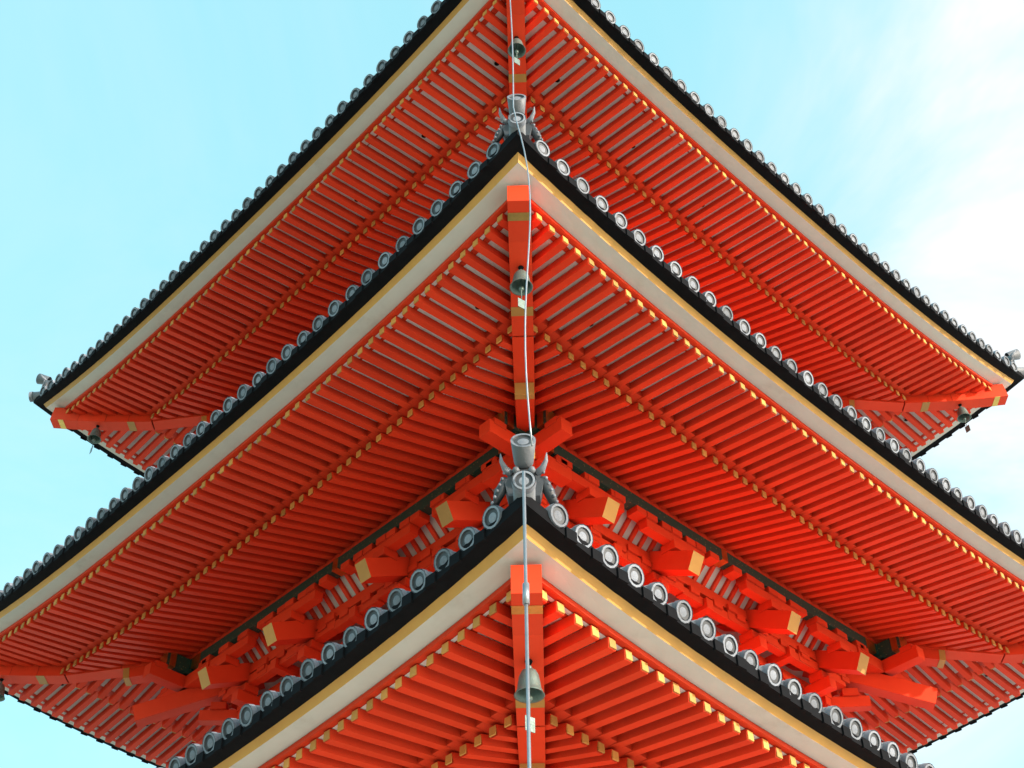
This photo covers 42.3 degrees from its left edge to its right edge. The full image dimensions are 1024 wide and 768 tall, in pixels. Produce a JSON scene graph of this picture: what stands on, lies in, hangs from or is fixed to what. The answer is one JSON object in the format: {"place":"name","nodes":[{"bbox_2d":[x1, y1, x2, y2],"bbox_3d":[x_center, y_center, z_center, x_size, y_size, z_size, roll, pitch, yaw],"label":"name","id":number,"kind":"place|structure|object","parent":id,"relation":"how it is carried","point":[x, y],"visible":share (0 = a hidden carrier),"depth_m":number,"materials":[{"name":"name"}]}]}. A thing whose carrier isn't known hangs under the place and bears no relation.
{"place":"outdoors","nodes":[
{"label":"outdoors","id":0,"kind":"place"},
{"bbox_2d":[0,0,1023,767],"label":"sky","id":1,"kind":"structure","parent":0,"point":[131,130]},
{"label":"ground","id":2,"kind":"structure","parent":0,"visible":0},
{"bbox_2d":[510,0,532,767],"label":"lightning conductor","id":3,"kind":"object","parent":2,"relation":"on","point":[525,594],"visible":1,"depth_m":8.44,"materials":[{"name":"paint"}]},
{"bbox_3d":[0.246,1.664,19.315,6.400,27.272,6.400,33,-53,-30],"label":"pagoda","id":4,"kind":"object","parent":2,"relation":"on","visible":0},
{"bbox_2d":[34,403,196,476],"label":"roof","id":5,"kind":"structure","parent":4,"relation":"on","point":[138,452],"depth_m":21.01,"materials":[{"name":"paint"}]},
{"bbox_2d":[29,374,223,453],"bbox_3d":[-4.807,0.157,20.922,5.663,3.165,0.962,-1,-43,1],"label":"roof corner","id":6,"kind":"object","parent":5,"relation":"on","point":[60,418],"visible":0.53,"depth_m":20.50,"materials":[{"name":"paint"}]},
{"bbox_2d":[2,677,275,767],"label":"roof","id":7,"kind":"structure","parent":4,"relation":"on","point":[100,711],"depth_m":18.25,"materials":[{"name":"paint"}]},
{"bbox_2d":[0,130,518,706],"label":"roof","id":8,"kind":"structure","parent":4,"relation":"on","point":[316,490],"depth_m":14.61,"materials":[{"name":"paint"}]},
{"bbox_2d":[0,653,264,727],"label":"roof corner","id":9,"kind":"object","parent":8,"relation":"on","point":[182,692],"visible":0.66,"depth_m":17.18,"materials":[{"name":"paint"}]},
{"bbox_2d":[33,0,508,419],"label":"roof","id":10,"kind":"structure","parent":4,"relation":"on","point":[370,173],"depth_m":17.64,"materials":[{"name":"paint"}]},
{"bbox_2d":[506,0,526,118],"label":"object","id":11,"kind":"object","parent":10,"relation":"on","point":[518,29],"visible":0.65,"depth_m":15.53,"materials":[{"name":"wood"}]},
{"bbox_2d":[156,497,523,767],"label":"roof","id":12,"kind":"structure","parent":4,"relation":"on","point":[420,674],"depth_m":9.75,"materials":[{"name":"paint"}]},
{"bbox_2d":[526,497,933,767],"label":"roof","id":13,"kind":"structure","parent":4,"relation":"on","point":[637,674],"depth_m":9.77,"materials":[{"name":"paint"}]},
{"bbox_2d":[491,433,558,767],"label":"roof corner","id":14,"kind":"object","parent":13,"relation":"on","point":[538,486],"visible":0.84,"depth_m":9.12,"materials":[{"name":"paint"}]},
{"bbox_2d":[517,130,1023,696],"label":"roof","id":15,"kind":"structure","parent":4,"relation":"on","point":[753,492],"depth_m":14.51,"materials":[{"name":"paint"}]},
{"bbox_2d":[479,94,571,488],"bbox_3d":[0.120,-0.424,13.882,0.962,3.165,5.663,-1,-43,1],"label":"roof corner","id":16,"kind":"object","parent":15,"relation":"on","point":[549,430],"visible":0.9,"depth_m":13.27,"materials":[{"name":"paint"}]},
{"bbox_2d":[802,636,1023,711],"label":"roof corner","id":17,"kind":"object","parent":15,"relation":"on","point":[886,676],"visible":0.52,"depth_m":17.02,"materials":[{"name":"paint"}]},
{"bbox_2d":[525,0,1023,401],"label":"roof","id":18,"kind":"structure","parent":4,"relation":"on","point":[632,131],"depth_m":17.59,"materials":[{"name":"paint"}]},
{"bbox_2d":[828,349,1023,432],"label":"roof corner","id":19,"kind":"object","parent":18,"relation":"on","point":[997,395],"visible":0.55,"depth_m":20.33,"materials":[{"name":"paint"}]},
{"bbox_2d":[791,659,1023,753],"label":"roof","id":20,"kind":"structure","parent":4,"relation":"on","point":[970,692],"depth_m":18.15,"materials":[{"name":"paint"}]},
{"bbox_2d":[855,379,1022,459],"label":"roof","id":21,"kind":"structure","parent":4,"relation":"on","point":[917,434],"depth_m":20.84,"materials":[{"name":"paint"}]}
]}

